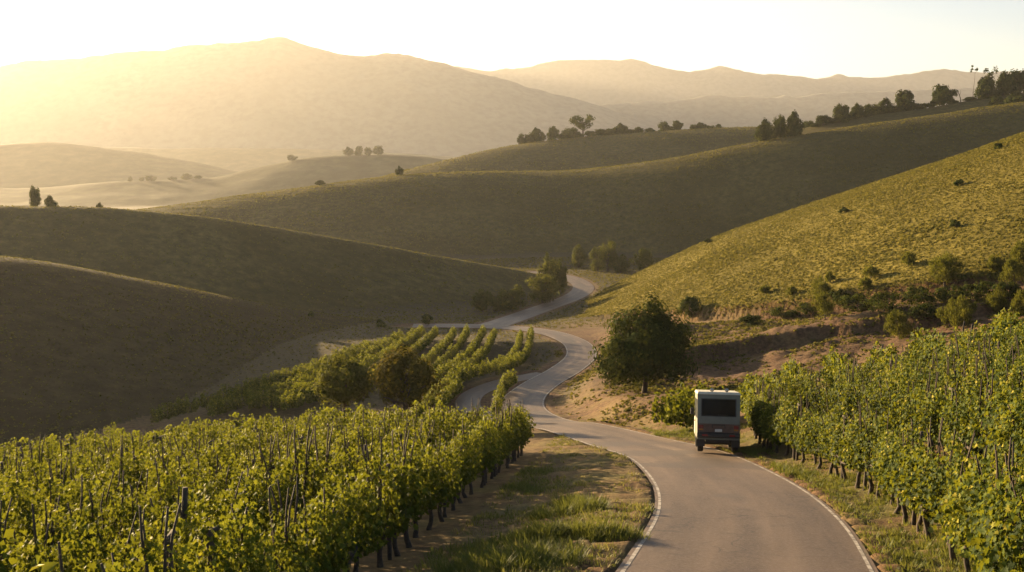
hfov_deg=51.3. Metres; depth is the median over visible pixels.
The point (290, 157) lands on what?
hazy tree
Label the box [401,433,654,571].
grass
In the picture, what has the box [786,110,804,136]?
ridge tree
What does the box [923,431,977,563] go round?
grapevine
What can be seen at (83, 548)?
grapevine
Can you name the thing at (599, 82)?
mountain
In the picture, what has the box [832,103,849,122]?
ridge tree
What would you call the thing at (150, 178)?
hazy tree
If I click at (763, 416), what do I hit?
grapevine
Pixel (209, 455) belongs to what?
grapevine
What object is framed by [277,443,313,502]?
grapevine
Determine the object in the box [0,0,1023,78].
sky
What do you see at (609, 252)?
broadleaf tree
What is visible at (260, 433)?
grapevine
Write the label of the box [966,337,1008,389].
grapevine
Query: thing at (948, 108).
hill
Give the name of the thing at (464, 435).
grapevine
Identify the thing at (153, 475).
grapevine
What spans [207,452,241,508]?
grapevine
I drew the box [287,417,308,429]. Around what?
grapevine
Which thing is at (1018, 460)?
grapevine
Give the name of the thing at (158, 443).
grapevine
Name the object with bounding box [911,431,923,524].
vineyard post
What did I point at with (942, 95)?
ridge tree
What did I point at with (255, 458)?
grapevine
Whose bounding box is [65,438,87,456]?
grapevine
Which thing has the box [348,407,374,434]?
grapevine
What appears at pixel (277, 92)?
mountain
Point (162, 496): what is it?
grapevine
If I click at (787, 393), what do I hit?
grapevine
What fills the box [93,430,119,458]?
grapevine
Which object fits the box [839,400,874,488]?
grapevine
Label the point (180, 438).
grapevine
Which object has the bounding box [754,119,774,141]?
ridge tree
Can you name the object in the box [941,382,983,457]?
grapevine
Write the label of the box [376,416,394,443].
grapevine
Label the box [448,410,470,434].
grapevine
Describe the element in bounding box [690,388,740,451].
camper van
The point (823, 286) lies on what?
bush
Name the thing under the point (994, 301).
bush
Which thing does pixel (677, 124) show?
ridge tree
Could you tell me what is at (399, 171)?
hazy tree
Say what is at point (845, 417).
vineyard post
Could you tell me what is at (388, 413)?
grapevine
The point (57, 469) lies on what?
grapevine
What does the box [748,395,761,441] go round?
grapevine
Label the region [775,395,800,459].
grapevine
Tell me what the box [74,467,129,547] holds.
grapevine
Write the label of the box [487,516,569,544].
grass tussock
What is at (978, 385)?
grapevine
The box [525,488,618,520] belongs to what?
grass tussock
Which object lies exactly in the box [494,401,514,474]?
grapevine
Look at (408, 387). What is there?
broadleaf tree
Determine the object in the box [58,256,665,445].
valley growth
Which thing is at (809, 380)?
grapevine
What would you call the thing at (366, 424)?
grapevine
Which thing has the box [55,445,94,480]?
grapevine
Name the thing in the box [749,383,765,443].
grapevine
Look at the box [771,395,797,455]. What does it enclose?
grapevine
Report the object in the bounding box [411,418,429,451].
grapevine
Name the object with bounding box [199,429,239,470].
grapevine
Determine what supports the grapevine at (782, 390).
on the ground at (785, 339)
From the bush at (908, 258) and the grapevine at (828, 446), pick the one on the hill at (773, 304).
the bush at (908, 258)
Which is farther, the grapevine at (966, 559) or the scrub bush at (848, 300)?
the scrub bush at (848, 300)
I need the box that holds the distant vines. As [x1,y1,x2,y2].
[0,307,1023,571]
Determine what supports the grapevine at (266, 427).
on the ground at (785, 339)
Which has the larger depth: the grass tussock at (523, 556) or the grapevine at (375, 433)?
the grapevine at (375, 433)
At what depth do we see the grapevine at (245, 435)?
45.50 m
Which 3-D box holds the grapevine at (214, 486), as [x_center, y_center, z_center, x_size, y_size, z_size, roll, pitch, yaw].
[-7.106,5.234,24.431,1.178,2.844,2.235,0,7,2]
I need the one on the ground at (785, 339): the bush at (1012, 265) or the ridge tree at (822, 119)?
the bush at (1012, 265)
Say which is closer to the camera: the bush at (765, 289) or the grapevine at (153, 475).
the grapevine at (153, 475)
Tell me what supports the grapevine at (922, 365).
on the ground at (785, 339)
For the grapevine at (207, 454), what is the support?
on the ground at (785, 339)
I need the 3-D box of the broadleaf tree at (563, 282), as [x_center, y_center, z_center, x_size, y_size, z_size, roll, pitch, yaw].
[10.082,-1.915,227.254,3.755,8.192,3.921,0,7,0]
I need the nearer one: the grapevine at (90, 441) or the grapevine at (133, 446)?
the grapevine at (133, 446)
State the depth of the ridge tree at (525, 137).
592.63 m
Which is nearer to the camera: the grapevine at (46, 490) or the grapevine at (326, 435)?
the grapevine at (46, 490)
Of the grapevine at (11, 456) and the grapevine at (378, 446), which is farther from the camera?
the grapevine at (11, 456)
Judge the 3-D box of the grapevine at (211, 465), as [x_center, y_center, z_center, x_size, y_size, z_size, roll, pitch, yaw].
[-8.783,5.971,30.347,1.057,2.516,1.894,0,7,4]
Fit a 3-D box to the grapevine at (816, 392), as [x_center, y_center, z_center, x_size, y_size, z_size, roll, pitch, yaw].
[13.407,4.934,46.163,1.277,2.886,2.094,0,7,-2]
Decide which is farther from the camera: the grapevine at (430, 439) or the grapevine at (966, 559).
the grapevine at (430, 439)
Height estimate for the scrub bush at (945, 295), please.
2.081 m
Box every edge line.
[470,327,660,571]
[483,324,873,571]
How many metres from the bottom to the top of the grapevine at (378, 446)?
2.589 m
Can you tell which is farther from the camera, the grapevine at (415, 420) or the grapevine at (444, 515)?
the grapevine at (415, 420)
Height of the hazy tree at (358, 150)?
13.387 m
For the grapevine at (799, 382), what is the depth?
50.51 m
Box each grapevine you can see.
[0,445,37,480]
[0,447,10,462]
[0,454,13,469]
[0,468,19,500]
[0,475,42,571]
[0,476,12,540]
[0,497,17,571]
[0,504,66,571]
[1,452,20,470]
[1,456,22,484]
[2,473,73,559]
[4,434,50,493]
[6,461,62,510]
[6,501,93,571]
[9,472,33,537]
[15,442,40,477]
[24,437,63,465]
[25,433,56,457]
[25,501,129,571]
[26,453,72,501]
[30,458,84,516]
[32,475,109,570]
[39,458,107,536]
[44,440,85,482]
[46,433,72,457]
[54,451,96,490]
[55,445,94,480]
[57,541,120,571]
[60,442,94,472]
[62,429,85,453]
[63,464,95,508]
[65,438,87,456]
[74,437,105,474]
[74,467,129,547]
[76,428,102,455]
[77,458,120,518]
[79,447,110,479]
[84,465,116,492]
[86,508,162,571]
[87,470,157,567]
[87,503,183,571]
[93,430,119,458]
[93,434,125,471]
[99,442,134,474]
[102,435,153,500]
[103,435,138,478]
[109,470,160,515]
[109,477,179,539]
[114,432,138,448]
[117,429,149,461]
[119,486,202,571]
[124,443,161,496]
[135,432,149,453]
[136,440,167,457]
[141,441,165,466]
[141,447,186,503]
[145,433,167,451]
[146,441,182,471]
[147,456,216,540]
[149,512,257,571]
[152,482,248,567]
[153,437,177,456]
[157,431,178,449]
[157,445,213,501]
[161,435,186,482]
[167,436,201,481]
[170,436,191,451]
[171,427,193,444]
[172,428,205,464]
[175,476,278,571]
[178,453,229,555]
[186,447,219,488]
[190,428,212,455]
[191,443,227,473]
[195,467,264,566]
[196,427,215,444]
[196,439,237,475]
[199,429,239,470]
[203,417,232,447]
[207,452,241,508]
[215,426,245,450]
[218,439,250,472]
[218,462,278,548]
[221,443,264,481]
[223,460,261,500]
[227,426,266,456]
[229,428,256,452]
[232,485,319,571]
[235,434,279,497]
[238,449,268,480]
[242,423,274,456]
[245,421,268,449]
[251,421,276,438]
[253,446,307,555]
[257,441,282,475]
[258,476,340,571]
[261,426,288,456]
[263,416,283,434]
[263,432,303,487]
[265,429,322,527]
[265,434,293,461]
[268,415,300,448]
[277,429,305,456]
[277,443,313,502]
[279,420,304,446]
[281,415,295,437]
[281,473,356,571]
[285,424,313,451]
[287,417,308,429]
[295,415,316,438]
[299,426,348,524]
[299,432,330,477]
[305,422,326,454]
[306,449,343,498]
[310,437,341,466]
[313,426,335,446]
[316,473,375,571]
[318,422,330,433]
[321,436,342,466]
[324,420,341,449]
[329,416,346,432]
[329,431,367,494]
[332,427,362,462]
[332,460,390,571]
[335,422,374,464]
[336,419,352,440]
[344,417,367,433]
[345,435,381,496]
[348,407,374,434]
[349,413,374,451]
[353,437,416,567]
[355,427,385,492]
[367,411,385,426]
[367,418,377,438]
[368,418,385,454]
[373,412,393,431]
[373,436,395,473]
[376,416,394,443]
[376,430,427,556]
[377,413,402,437]
[378,425,413,471]
[379,404,395,425]
[381,425,414,469]
[388,436,436,547]
[389,415,410,438]
[390,415,425,462]
[393,412,415,437]
[401,416,420,429]
[401,439,441,537]
[407,406,422,431]
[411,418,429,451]
[413,430,448,529]
[417,408,448,449]
[417,420,441,463]
[421,410,437,428]
[422,404,453,449]
[422,432,463,521]
[431,431,466,517]
[437,411,460,444]
[438,406,467,446]
[440,437,475,510]
[447,418,481,503]
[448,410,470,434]
[456,422,486,497]
[457,407,471,433]
[462,412,475,430]
[463,407,479,426]
[463,421,493,494]
[468,406,504,482]
[471,397,482,441]
[471,403,488,430]
[473,416,499,487]
[481,410,508,478]
[488,408,513,472]
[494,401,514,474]
[499,405,517,465]
[503,404,522,467]
[506,400,526,462]
[507,400,529,460]
[516,399,535,455]
[516,405,531,457]
[743,386,755,435]
[746,391,759,439]
[747,380,765,438]
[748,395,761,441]
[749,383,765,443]
[749,383,772,447]
[751,390,779,451]
[752,390,771,446]
[759,389,776,449]
[759,394,782,452]
[770,377,789,404]
[771,370,798,405]
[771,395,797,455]
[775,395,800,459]
[777,385,800,412]
[788,395,819,463]
[792,366,809,394]
[793,370,813,400]
[796,366,822,416]
[796,373,817,405]
[797,407,819,463]
[807,367,833,416]
[808,411,829,468]
[816,381,838,421]
[816,412,842,473]
[819,405,851,476]
[828,372,851,419]
[830,411,864,483]
[832,358,866,422]
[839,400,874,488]
[840,359,861,380]
[848,381,875,418]
[850,361,869,391]
[850,363,865,403]
[856,410,891,493]
[857,381,882,427]
[858,359,884,405]
[861,414,894,498]
[865,372,896,430]
[870,361,892,394]
[871,426,895,504]
[871,427,911,513]
[876,367,911,437]
[877,354,897,401]
[880,419,926,523]
[886,376,920,437]
[890,361,922,397]
[892,343,908,375]
[894,350,915,373]
[894,428,938,531]
[899,356,928,407]
[903,375,943,435]
[905,417,949,539]
[908,349,930,371]
[909,371,943,453]
[917,357,950,398]
[923,428,974,549]
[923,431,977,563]
[926,347,943,374]
[927,381,966,448]
[930,353,957,416]
[933,339,963,382]
[936,458,978,571]
[940,359,972,406]
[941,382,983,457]
[943,443,1022,561]
[945,334,977,387]
[950,379,986,458]
[957,352,998,421]
[961,442,1021,571]
[962,329,987,367]
[965,341,992,372]
[965,437,1023,571]
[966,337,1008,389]
[971,361,1007,408]
[973,369,1019,480]
[976,377,1023,471]
[981,333,1000,363]
[982,346,1023,410]
[988,344,1018,387]
[991,390,1023,493]
[992,469,1023,571]
[993,339,1021,372]
[997,329,1022,353]
[1004,334,1023,362]
[1006,362,1023,417]
[1007,322,1023,352]
[1008,350,1023,381]
[1010,433,1023,477]
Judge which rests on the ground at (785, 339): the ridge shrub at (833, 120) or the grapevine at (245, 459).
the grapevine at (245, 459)
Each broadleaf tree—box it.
[313,352,377,411]
[367,344,448,415]
[470,288,495,311]
[491,289,514,310]
[505,283,526,309]
[525,273,560,303]
[537,252,560,290]
[556,259,567,294]
[571,244,588,267]
[588,290,701,392]
[589,246,604,270]
[595,237,617,270]
[610,254,633,272]
[633,247,654,270]
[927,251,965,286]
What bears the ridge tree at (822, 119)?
on the hill at (948, 108)
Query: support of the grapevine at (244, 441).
on the ground at (785, 339)
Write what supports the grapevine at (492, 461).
on the ground at (785, 339)
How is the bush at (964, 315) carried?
on the ground at (785, 339)
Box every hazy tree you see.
[28,185,41,205]
[44,195,57,206]
[144,175,156,180]
[181,173,192,179]
[287,155,297,160]
[314,180,325,184]
[343,146,353,155]
[354,146,362,155]
[364,147,371,155]
[372,145,383,154]
[394,166,403,174]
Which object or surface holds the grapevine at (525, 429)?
on the ground at (785, 339)
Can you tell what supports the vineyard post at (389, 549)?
on the ground at (785, 339)
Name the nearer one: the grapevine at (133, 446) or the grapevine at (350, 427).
the grapevine at (133, 446)
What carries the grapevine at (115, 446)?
on the ground at (785, 339)
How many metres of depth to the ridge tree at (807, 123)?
449.79 m
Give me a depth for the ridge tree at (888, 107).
444.75 m
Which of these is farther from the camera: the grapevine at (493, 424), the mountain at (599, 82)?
the mountain at (599, 82)
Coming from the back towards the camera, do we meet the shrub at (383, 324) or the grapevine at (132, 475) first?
the shrub at (383, 324)
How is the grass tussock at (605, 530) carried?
on the ground at (785, 339)
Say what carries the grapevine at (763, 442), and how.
on the ground at (785, 339)
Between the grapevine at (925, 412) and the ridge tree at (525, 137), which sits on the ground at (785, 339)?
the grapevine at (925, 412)
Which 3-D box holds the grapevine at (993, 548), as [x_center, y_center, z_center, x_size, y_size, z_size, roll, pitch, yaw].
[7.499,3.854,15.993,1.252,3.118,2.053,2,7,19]
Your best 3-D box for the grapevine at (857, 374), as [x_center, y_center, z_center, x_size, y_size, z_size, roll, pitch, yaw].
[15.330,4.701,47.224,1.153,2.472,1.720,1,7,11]
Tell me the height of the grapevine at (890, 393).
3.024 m
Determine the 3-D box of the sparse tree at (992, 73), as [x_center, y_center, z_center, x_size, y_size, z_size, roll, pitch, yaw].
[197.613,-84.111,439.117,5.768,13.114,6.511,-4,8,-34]
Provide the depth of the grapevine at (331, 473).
26.94 m
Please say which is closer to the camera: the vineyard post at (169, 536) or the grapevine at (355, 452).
the vineyard post at (169, 536)
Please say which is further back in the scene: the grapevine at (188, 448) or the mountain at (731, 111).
the mountain at (731, 111)
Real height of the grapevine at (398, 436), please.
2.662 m
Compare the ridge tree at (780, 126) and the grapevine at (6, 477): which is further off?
the ridge tree at (780, 126)
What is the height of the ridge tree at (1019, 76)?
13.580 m
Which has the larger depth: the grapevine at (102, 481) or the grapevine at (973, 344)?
the grapevine at (973, 344)
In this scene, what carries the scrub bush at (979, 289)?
on the ground at (785, 339)
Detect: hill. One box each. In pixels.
[0,142,238,187]
[0,155,443,205]
[0,206,535,311]
[0,256,376,448]
[104,147,454,171]
[144,103,1023,255]
[384,127,772,176]
[580,136,1023,317]
[777,93,1023,136]
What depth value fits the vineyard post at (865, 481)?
32.44 m
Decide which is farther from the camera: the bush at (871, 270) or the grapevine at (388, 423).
the bush at (871, 270)
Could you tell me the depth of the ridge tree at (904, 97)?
446.01 m
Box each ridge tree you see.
[517,134,525,143]
[524,134,532,142]
[528,127,546,141]
[546,126,559,139]
[561,127,581,138]
[594,129,609,135]
[613,123,629,133]
[632,127,643,132]
[658,121,669,130]
[672,120,683,129]
[695,122,708,128]
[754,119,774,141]
[772,114,787,138]
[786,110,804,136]
[803,120,813,127]
[815,115,831,124]
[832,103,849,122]
[849,102,863,118]
[863,104,881,114]
[878,98,895,112]
[893,105,907,111]
[894,89,914,110]
[919,103,926,108]
[926,101,936,107]
[931,84,958,105]
[973,75,995,98]
[988,96,1004,105]
[995,70,1017,95]
[1004,90,1023,102]
[1009,68,1023,92]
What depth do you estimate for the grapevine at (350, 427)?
45.77 m
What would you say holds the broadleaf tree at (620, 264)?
on the ground at (785, 339)
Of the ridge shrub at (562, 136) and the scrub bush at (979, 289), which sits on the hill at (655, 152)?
the ridge shrub at (562, 136)
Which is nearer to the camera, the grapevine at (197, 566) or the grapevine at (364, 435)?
the grapevine at (197, 566)
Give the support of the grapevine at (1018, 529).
on the ground at (785, 339)
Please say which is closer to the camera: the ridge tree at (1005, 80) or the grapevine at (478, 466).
the grapevine at (478, 466)
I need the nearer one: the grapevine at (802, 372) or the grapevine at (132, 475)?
the grapevine at (132, 475)
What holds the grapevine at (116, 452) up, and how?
on the ground at (785, 339)
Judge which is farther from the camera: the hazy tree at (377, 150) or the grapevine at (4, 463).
the hazy tree at (377, 150)
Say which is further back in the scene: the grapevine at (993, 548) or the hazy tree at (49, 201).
the hazy tree at (49, 201)
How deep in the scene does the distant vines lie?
89.56 m
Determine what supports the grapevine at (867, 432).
on the ground at (785, 339)
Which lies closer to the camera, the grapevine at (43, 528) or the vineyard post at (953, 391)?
the grapevine at (43, 528)
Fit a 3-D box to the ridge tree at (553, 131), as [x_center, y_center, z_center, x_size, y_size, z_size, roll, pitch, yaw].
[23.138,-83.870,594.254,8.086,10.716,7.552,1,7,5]
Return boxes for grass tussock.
[426,544,506,571]
[462,531,588,571]
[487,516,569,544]
[517,516,587,539]
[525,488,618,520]
[548,491,592,507]
[563,512,653,542]
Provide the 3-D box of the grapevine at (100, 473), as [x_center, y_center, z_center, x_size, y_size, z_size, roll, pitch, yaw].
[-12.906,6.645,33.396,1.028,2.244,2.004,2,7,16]
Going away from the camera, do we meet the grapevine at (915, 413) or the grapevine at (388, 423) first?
the grapevine at (915, 413)
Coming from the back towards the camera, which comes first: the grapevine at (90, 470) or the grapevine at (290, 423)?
the grapevine at (290, 423)
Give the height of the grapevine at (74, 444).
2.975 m
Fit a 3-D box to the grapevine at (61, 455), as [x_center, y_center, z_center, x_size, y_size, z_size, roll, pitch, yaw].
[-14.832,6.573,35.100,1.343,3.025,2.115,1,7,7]
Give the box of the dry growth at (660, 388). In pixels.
[553,269,1023,426]
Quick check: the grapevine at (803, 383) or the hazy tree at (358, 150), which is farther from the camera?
the hazy tree at (358, 150)
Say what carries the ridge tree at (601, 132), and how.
on the hill at (655, 152)
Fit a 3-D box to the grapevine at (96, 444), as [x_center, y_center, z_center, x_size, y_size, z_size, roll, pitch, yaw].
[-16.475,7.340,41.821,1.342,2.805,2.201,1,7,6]
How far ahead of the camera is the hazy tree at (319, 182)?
399.33 m
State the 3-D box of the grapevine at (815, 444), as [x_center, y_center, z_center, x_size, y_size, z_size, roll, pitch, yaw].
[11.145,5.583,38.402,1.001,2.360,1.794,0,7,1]
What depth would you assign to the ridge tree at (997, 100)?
418.18 m
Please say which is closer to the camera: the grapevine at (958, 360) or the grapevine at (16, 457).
the grapevine at (16, 457)
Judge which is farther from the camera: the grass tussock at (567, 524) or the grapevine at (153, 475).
the grapevine at (153, 475)
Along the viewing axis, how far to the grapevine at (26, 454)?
41.09 m
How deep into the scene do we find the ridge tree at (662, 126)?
594.32 m
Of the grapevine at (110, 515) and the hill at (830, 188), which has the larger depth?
the hill at (830, 188)
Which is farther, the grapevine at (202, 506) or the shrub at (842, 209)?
the shrub at (842, 209)
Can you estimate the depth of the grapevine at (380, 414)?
50.30 m
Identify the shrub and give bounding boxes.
[376,319,386,327]
[420,313,432,323]
[523,137,533,142]
[555,133,567,138]
[572,133,583,137]
[584,131,597,136]
[606,128,617,134]
[624,129,635,132]
[644,128,655,131]
[809,122,822,126]
[827,117,837,122]
[838,207,849,212]
[909,103,920,109]
[948,99,958,103]
[949,219,960,226]
[953,179,963,185]
[961,96,975,100]
[985,86,1002,96]
[994,143,1002,148]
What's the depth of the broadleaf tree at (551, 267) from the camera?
222.49 m
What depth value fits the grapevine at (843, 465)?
34.56 m
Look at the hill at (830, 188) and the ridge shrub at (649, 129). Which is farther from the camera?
the ridge shrub at (649, 129)
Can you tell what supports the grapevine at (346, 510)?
on the ground at (785, 339)
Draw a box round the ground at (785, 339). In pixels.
[7,205,1023,571]
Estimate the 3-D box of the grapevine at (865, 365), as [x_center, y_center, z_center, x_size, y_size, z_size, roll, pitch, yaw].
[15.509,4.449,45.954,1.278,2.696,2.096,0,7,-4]
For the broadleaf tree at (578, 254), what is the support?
on the ground at (785, 339)
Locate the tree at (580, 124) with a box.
[569,114,594,135]
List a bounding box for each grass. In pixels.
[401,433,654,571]
[643,421,1012,571]
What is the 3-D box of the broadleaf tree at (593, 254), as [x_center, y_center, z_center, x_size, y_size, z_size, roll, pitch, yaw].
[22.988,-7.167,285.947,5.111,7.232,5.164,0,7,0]
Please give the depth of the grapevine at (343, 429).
44.59 m
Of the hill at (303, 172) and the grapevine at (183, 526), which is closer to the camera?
the grapevine at (183, 526)
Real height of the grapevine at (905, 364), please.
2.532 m
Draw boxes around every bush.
[676,296,701,317]
[737,315,766,325]
[758,285,770,293]
[768,307,800,318]
[785,286,797,294]
[792,302,818,316]
[808,276,832,295]
[810,291,840,319]
[824,270,836,282]
[828,288,848,305]
[838,292,873,311]
[857,276,872,289]
[859,289,904,311]
[861,264,880,278]
[883,308,915,337]
[899,285,937,305]
[901,250,917,265]
[908,302,940,318]
[933,284,969,303]
[936,295,961,326]
[947,294,977,328]
[960,280,994,300]
[983,284,1009,312]
[986,255,1005,271]
[992,280,1021,299]
[997,257,1023,282]
[1009,240,1023,261]
[1009,289,1023,316]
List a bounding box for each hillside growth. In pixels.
[0,205,535,311]
[0,255,376,446]
[132,102,1023,254]
[383,126,773,175]
[575,132,1023,320]
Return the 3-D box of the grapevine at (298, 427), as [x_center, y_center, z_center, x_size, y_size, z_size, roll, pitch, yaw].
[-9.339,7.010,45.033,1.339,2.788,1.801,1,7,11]
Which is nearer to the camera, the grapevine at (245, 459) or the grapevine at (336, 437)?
the grapevine at (245, 459)
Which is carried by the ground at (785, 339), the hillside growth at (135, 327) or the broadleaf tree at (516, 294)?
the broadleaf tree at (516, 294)
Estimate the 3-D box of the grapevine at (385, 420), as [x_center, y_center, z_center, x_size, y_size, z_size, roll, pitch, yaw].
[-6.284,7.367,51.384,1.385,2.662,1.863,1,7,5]
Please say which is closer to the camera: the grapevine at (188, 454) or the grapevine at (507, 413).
the grapevine at (188, 454)
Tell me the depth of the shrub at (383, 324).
153.76 m
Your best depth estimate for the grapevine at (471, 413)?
49.63 m
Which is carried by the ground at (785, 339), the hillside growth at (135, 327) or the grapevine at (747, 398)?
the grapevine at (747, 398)
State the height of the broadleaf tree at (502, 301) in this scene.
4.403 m
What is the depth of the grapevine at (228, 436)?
44.24 m
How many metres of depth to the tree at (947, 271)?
109.48 m
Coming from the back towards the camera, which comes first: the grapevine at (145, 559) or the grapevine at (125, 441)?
the grapevine at (125, 441)
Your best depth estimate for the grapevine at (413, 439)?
36.50 m
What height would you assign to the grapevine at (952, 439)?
2.797 m
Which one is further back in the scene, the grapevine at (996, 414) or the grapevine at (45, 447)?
the grapevine at (45, 447)
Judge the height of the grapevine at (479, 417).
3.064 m
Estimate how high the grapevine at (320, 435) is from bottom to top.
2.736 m
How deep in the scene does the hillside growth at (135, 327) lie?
120.59 m
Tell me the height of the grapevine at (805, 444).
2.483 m
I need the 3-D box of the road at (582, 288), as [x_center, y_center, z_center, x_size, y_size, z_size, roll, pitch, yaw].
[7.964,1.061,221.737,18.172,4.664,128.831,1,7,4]
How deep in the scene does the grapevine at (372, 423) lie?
49.21 m
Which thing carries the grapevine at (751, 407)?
on the ground at (785, 339)
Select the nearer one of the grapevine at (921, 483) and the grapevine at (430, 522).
the grapevine at (921, 483)
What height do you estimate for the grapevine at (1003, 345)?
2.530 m
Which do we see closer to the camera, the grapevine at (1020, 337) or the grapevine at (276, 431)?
the grapevine at (276, 431)
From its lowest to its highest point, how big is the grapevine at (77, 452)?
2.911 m
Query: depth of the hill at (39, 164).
1639.95 m
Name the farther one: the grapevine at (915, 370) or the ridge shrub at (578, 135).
the ridge shrub at (578, 135)
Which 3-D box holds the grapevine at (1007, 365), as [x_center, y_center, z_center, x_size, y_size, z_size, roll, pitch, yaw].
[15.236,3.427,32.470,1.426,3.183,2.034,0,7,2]
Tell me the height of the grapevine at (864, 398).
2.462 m
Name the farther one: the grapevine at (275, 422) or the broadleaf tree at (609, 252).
the broadleaf tree at (609, 252)
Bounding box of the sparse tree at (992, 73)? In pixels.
[983,66,997,78]
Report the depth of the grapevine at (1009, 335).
47.27 m
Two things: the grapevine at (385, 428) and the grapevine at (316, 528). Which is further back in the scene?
the grapevine at (385, 428)
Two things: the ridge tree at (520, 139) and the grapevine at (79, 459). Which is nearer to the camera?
the grapevine at (79, 459)
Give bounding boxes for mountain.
[0,37,666,156]
[454,59,1023,105]
[600,88,1022,128]
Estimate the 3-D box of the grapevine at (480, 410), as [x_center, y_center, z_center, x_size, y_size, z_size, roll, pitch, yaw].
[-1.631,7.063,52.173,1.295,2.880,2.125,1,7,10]
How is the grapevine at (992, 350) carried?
on the ground at (785, 339)
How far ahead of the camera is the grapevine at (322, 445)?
34.31 m
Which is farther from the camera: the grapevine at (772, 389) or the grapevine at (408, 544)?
the grapevine at (772, 389)
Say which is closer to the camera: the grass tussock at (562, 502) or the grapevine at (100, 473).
the grass tussock at (562, 502)
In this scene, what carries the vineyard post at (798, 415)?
on the ground at (785, 339)
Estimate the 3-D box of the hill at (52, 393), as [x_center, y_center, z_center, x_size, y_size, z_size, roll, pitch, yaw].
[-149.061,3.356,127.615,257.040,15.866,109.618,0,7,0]
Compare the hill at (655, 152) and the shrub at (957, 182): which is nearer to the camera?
the shrub at (957, 182)
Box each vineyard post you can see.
[162,529,175,568]
[181,487,187,554]
[199,525,219,570]
[386,463,391,559]
[484,428,485,485]
[796,403,800,460]
[841,415,846,479]
[863,421,871,490]
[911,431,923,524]
[923,437,932,534]
[947,387,957,468]
[985,389,990,462]
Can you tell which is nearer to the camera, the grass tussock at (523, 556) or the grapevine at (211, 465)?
the grass tussock at (523, 556)
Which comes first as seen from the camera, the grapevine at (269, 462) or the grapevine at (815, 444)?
the grapevine at (269, 462)
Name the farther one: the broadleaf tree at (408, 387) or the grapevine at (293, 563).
the broadleaf tree at (408, 387)
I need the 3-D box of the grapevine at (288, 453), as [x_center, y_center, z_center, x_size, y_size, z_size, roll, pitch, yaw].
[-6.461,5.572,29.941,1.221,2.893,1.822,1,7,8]
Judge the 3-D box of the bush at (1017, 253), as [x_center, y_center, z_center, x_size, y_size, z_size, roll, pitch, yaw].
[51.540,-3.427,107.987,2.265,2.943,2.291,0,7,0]
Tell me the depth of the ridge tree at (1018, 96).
401.61 m
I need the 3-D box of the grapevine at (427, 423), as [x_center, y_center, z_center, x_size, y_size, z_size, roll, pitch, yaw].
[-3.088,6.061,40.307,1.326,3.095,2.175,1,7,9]
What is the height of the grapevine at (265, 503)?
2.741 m
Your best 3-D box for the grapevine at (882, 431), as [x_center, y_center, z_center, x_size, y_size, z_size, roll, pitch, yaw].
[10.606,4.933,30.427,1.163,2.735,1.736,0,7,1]
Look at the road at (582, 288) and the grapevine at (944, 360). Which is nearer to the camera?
the grapevine at (944, 360)
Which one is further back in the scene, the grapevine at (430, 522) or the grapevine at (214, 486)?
the grapevine at (430, 522)
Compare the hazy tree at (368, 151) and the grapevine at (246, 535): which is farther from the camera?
the hazy tree at (368, 151)
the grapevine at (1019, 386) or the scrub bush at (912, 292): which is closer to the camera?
the grapevine at (1019, 386)
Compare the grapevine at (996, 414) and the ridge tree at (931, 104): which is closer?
the grapevine at (996, 414)
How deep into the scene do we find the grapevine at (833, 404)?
43.43 m
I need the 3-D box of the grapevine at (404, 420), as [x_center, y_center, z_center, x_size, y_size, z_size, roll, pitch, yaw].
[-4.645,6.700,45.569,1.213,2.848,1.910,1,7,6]
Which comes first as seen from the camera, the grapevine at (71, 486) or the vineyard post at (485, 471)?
the grapevine at (71, 486)
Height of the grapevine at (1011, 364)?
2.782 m
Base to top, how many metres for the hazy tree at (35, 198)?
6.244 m
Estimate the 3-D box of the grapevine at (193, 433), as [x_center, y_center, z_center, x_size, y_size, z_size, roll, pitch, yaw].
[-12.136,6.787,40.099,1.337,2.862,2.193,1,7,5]
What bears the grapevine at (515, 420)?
on the ground at (785, 339)
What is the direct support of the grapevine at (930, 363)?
on the ground at (785, 339)
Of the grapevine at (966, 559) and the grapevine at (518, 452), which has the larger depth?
the grapevine at (518, 452)
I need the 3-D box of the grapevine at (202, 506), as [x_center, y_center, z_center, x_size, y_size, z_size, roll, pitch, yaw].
[-5.564,4.701,19.049,1.328,2.646,2.092,1,7,7]
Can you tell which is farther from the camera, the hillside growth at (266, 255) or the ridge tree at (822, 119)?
the ridge tree at (822, 119)
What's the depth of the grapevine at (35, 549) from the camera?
13.70 m
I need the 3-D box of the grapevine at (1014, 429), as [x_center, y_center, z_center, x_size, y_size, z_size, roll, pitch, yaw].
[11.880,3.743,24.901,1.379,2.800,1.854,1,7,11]
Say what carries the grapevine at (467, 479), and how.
on the ground at (785, 339)
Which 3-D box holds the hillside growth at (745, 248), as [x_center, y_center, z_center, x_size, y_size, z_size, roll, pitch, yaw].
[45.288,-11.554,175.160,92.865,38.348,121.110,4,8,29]
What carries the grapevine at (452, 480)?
on the ground at (785, 339)
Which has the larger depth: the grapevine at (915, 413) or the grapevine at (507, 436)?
the grapevine at (507, 436)
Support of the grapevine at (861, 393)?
on the ground at (785, 339)
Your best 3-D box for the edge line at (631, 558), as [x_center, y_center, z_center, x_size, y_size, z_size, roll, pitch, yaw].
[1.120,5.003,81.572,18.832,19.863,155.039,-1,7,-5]
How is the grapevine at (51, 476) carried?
on the ground at (785, 339)
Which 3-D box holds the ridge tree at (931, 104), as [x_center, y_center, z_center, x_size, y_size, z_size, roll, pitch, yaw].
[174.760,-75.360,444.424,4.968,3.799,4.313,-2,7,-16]
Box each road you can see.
[412,324,877,571]
[455,372,551,424]
[481,271,593,325]
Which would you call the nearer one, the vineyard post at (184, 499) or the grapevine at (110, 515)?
the vineyard post at (184, 499)
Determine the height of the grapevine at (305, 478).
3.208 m
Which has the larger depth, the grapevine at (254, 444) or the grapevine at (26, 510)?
the grapevine at (254, 444)

